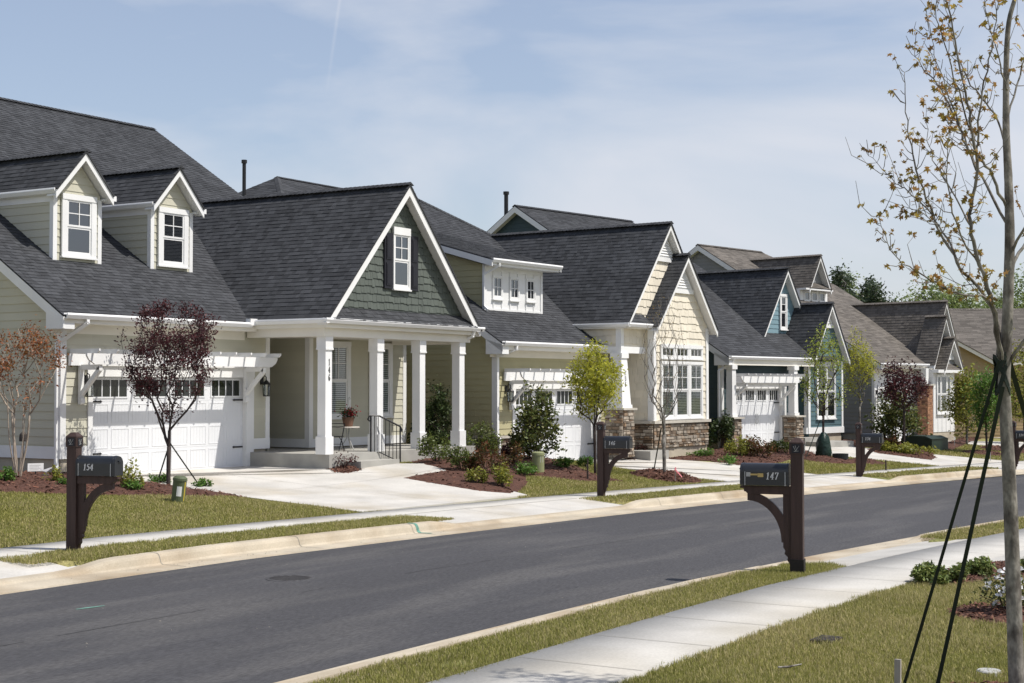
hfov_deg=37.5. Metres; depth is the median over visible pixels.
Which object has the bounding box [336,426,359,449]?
side table
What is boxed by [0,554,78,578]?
driveway apron
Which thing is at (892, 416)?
shrub
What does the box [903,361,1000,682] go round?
tree strap
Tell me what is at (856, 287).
tree
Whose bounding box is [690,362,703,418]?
window
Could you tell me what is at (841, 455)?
plant tub
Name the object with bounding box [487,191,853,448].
house
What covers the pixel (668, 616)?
joint
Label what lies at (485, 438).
shrub
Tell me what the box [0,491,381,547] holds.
grass
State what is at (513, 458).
shrub
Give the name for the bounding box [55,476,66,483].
shrub
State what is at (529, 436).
shrub
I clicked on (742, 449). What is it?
shrub
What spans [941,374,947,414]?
window
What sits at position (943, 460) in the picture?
driveway
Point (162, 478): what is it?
shrub
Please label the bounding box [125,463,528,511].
driveway
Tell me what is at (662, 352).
window
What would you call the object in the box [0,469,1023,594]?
kerb
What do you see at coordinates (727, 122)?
sky
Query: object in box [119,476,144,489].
shrub
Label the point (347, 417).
flower pot
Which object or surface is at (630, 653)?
pavement
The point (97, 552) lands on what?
grass
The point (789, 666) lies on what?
twig
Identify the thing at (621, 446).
mailbox
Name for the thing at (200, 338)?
tree
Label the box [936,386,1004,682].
tree strap
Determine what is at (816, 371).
tree
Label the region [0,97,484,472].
house
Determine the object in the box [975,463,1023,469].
driveway apron
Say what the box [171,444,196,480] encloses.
tree strap
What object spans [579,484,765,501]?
grass
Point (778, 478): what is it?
mailbox
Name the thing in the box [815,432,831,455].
watering bag
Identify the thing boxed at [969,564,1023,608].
shrub
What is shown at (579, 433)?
garage door
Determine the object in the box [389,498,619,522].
driveway apron
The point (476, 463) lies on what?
shrub
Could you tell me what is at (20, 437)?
garden light
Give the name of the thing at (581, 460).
shrub
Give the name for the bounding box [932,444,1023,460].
grass
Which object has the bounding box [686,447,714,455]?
shrub
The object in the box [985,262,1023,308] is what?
tree
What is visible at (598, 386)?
tree
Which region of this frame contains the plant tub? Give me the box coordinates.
[832,453,847,459]
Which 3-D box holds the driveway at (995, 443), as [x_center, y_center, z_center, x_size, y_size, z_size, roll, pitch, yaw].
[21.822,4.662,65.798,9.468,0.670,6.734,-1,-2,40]
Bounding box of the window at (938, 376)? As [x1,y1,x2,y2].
[936,374,941,414]
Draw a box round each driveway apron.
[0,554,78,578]
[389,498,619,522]
[804,475,883,486]
[820,539,966,568]
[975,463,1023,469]
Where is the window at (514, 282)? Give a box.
[509,277,520,301]
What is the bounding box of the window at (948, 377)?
[947,374,950,413]
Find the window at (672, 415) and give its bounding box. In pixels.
[660,361,676,419]
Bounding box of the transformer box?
[902,435,947,451]
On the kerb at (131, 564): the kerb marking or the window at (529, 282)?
the kerb marking
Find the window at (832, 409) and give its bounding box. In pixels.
[827,362,836,419]
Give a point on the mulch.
(36, 483)
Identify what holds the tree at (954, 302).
on the ground at (70, 564)
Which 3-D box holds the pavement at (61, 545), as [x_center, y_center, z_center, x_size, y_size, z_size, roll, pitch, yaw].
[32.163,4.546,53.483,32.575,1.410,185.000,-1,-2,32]
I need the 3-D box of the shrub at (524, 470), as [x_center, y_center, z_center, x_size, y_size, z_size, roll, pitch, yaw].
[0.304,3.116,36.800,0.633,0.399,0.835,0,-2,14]
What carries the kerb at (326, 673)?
on the ground at (70, 564)
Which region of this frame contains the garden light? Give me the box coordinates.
[19,432,26,471]
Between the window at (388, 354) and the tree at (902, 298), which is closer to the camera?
the window at (388, 354)
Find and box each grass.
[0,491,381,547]
[0,514,453,564]
[310,559,848,682]
[401,458,724,497]
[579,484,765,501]
[610,576,1023,682]
[779,456,997,477]
[920,516,1023,539]
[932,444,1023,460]
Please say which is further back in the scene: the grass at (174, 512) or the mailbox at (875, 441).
the mailbox at (875, 441)
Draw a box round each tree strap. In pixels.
[157,451,166,482]
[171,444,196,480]
[654,428,661,467]
[806,421,819,456]
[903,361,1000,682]
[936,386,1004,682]
[1011,361,1023,417]
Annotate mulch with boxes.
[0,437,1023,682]
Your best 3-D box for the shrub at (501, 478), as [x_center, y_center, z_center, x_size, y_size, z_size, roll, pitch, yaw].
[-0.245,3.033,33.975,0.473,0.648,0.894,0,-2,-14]
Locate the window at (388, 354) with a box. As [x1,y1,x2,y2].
[369,343,393,417]
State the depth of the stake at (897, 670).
11.16 m
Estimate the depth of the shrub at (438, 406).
42.36 m
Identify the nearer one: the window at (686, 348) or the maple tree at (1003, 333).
the maple tree at (1003, 333)
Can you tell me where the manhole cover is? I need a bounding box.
[266,575,313,581]
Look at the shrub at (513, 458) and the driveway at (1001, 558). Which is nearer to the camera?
the driveway at (1001, 558)
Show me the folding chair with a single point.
(342, 436)
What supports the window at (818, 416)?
in the house at (766, 320)
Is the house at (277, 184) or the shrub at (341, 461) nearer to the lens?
the shrub at (341, 461)
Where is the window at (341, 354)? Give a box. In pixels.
[332,341,351,419]
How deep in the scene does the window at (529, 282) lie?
46.11 m
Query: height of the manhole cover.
0.030 m
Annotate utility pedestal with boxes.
[171,476,187,501]
[532,451,544,471]
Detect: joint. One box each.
[1,462,1022,669]
[153,473,956,565]
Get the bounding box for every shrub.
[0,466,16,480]
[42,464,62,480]
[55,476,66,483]
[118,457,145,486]
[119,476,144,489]
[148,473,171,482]
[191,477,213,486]
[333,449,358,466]
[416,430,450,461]
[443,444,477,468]
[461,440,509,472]
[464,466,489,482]
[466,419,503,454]
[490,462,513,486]
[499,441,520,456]
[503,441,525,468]
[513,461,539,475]
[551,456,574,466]
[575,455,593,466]
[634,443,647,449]
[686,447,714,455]
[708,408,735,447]
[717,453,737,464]
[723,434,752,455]
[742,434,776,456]
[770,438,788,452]
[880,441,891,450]
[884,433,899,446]
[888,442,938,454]
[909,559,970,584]
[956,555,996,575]
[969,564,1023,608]
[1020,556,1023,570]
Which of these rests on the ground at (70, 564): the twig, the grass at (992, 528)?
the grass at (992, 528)
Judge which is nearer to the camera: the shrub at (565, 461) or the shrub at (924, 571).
the shrub at (924, 571)
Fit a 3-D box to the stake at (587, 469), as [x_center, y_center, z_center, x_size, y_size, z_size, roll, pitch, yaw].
[1.858,3.192,37.185,0.052,0.643,0.174,0,-2,-6]
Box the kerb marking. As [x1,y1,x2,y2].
[412,523,422,532]
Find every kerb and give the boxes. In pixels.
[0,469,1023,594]
[275,520,1003,682]
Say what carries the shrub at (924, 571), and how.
on the mulch
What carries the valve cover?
on the ground at (70, 564)
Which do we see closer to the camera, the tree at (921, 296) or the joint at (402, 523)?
the joint at (402, 523)
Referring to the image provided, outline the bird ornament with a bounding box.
[39,467,51,475]
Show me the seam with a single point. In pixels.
(404, 573)
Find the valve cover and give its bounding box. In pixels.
[976,668,1001,676]
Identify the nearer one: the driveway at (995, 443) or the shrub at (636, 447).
the shrub at (636, 447)
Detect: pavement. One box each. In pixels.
[0,461,1023,556]
[427,529,1023,682]
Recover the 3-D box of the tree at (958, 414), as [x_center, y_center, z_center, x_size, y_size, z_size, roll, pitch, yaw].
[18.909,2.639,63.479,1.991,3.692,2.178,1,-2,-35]
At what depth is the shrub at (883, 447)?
55.74 m
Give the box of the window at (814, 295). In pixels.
[811,291,817,301]
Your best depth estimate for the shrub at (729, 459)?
46.15 m
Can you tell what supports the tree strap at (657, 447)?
attached to the tree at (663, 417)
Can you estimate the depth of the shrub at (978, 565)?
17.93 m
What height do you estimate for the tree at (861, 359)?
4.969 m
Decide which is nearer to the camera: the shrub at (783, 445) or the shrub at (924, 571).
the shrub at (924, 571)
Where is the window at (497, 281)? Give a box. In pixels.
[491,275,503,300]
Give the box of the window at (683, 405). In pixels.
[676,361,690,419]
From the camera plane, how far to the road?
17.87 m
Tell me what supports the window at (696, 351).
in the house at (542, 302)
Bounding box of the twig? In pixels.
[778,663,801,667]
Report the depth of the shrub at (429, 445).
37.30 m
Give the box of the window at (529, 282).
[525,279,536,302]
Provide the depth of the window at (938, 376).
68.73 m
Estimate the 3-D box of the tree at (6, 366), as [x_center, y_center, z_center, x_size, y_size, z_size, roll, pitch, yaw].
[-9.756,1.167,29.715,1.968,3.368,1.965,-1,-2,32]
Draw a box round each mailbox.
[66,432,122,549]
[596,421,632,496]
[739,438,805,572]
[855,422,883,476]
[1012,421,1023,467]
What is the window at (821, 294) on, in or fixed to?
in the house at (922, 334)
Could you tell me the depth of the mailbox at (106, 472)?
20.68 m
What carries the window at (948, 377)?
in the house at (922, 334)
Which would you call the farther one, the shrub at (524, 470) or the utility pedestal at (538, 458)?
the utility pedestal at (538, 458)
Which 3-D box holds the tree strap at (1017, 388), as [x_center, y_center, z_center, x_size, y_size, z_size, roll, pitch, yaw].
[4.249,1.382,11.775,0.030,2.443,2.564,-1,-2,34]
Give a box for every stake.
[586,458,588,478]
[894,659,900,682]
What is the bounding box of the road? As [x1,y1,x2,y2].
[0,475,1023,682]
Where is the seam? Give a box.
[1,489,1019,645]
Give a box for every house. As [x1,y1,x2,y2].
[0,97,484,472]
[238,160,339,196]
[402,198,718,460]
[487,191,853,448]
[688,244,964,440]
[874,308,1023,438]
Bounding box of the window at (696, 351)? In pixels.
[690,345,703,359]
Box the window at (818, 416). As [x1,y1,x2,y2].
[816,361,827,419]
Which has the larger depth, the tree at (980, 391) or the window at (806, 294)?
the window at (806, 294)
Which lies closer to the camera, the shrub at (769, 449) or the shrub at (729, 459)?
the shrub at (729, 459)
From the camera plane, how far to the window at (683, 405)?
48.81 m
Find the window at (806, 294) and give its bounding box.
[804,292,809,300]
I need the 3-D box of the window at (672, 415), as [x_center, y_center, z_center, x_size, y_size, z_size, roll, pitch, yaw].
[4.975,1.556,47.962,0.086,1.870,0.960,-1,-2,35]
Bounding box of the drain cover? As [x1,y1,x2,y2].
[809,635,842,643]
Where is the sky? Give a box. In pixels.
[0,0,1023,308]
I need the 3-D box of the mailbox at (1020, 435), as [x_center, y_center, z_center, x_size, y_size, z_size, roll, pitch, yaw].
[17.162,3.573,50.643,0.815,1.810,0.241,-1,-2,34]
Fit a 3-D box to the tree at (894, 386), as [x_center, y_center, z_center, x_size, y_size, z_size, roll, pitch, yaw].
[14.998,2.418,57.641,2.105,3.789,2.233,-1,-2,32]
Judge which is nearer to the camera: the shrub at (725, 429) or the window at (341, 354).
the window at (341, 354)
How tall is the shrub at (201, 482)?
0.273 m
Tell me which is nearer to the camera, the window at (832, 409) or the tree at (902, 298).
the window at (832, 409)
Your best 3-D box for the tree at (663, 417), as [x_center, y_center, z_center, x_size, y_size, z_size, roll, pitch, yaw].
[3.920,1.221,39.394,1.283,4.988,1.286,-1,-2,32]
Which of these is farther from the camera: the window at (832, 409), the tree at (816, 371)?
the window at (832, 409)
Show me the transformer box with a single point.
(939, 442)
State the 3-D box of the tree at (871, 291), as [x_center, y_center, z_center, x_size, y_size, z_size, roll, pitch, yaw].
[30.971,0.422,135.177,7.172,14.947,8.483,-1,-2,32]
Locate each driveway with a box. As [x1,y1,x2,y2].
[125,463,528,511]
[593,458,817,480]
[762,445,1000,465]
[898,439,1023,446]
[990,550,1023,562]
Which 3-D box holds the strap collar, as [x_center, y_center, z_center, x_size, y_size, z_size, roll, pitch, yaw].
[3.474,0.210,10.698,0.122,0.355,0.116,-1,-2,32]
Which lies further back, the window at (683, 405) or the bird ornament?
the window at (683, 405)
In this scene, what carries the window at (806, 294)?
in the house at (922, 334)
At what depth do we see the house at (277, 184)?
69.45 m
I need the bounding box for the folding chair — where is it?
[332,423,344,450]
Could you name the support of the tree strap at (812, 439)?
on the mulch
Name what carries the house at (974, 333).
on the ground at (70, 564)
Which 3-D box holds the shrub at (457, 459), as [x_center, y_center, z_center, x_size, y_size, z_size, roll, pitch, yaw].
[-1.240,2.808,36.105,0.955,0.727,0.619,0,-2,12]
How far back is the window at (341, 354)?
39.88 m
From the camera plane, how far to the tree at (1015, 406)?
66.35 m
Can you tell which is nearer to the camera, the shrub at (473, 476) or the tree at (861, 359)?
the shrub at (473, 476)
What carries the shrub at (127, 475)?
on the mulch
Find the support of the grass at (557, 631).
on the ground at (70, 564)
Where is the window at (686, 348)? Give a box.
[676,344,689,359]
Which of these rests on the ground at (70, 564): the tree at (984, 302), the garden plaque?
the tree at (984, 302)
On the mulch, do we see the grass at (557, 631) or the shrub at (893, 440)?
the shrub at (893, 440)
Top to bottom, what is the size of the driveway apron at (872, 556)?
0.158 m
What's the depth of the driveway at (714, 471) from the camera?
44.27 m
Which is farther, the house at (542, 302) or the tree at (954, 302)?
the tree at (954, 302)
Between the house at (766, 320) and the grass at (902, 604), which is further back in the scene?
the house at (766, 320)
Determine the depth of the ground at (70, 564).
19.81 m
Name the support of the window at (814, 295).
in the house at (922, 334)
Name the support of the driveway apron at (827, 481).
on the ground at (70, 564)
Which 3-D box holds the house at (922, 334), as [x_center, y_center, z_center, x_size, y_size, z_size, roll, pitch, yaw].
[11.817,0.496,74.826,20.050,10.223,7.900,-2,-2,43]
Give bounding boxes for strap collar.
[992,352,1010,395]
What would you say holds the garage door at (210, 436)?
in the house at (324, 304)
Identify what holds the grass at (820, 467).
on the ground at (70, 564)
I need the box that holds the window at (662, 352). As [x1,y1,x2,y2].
[660,344,676,359]
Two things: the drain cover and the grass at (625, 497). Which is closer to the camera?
the drain cover
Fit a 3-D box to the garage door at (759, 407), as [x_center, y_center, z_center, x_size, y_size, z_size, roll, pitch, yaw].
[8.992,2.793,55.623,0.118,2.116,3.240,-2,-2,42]
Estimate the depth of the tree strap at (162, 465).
31.55 m
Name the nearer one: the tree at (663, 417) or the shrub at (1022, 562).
the shrub at (1022, 562)
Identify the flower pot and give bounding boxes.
[334,397,360,426]
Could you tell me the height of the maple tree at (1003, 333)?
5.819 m
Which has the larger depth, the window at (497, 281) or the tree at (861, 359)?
the tree at (861, 359)
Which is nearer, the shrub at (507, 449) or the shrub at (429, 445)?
the shrub at (429, 445)
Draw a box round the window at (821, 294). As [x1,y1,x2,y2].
[819,292,824,301]
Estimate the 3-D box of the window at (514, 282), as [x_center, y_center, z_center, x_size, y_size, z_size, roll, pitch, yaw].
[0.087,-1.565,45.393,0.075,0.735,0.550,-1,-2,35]
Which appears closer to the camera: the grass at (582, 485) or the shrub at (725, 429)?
the grass at (582, 485)
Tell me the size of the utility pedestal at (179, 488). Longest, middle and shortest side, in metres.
0.530 x 0.270 x 0.270 m
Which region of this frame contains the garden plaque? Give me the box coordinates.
[27,463,43,473]
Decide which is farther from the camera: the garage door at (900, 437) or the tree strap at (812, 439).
the garage door at (900, 437)
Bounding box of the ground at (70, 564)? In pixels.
[0,438,1023,682]
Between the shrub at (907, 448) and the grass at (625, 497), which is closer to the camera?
the grass at (625, 497)
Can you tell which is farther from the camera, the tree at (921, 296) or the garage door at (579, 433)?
the tree at (921, 296)
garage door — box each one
[93,377,242,472]
[516,389,592,459]
[736,389,779,445]
[880,390,908,438]
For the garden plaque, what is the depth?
30.59 m
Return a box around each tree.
[0,314,71,475]
[114,293,225,484]
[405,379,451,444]
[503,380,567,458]
[560,336,628,473]
[641,297,688,472]
[797,322,849,431]
[828,263,895,302]
[829,258,863,297]
[843,326,886,422]
[845,0,1023,682]
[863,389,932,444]
[875,356,933,443]
[888,287,910,301]
[895,268,952,303]
[926,279,994,308]
[937,360,989,443]
[961,364,1012,449]
[966,290,1013,308]
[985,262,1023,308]
[992,328,1023,442]
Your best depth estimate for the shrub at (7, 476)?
28.39 m

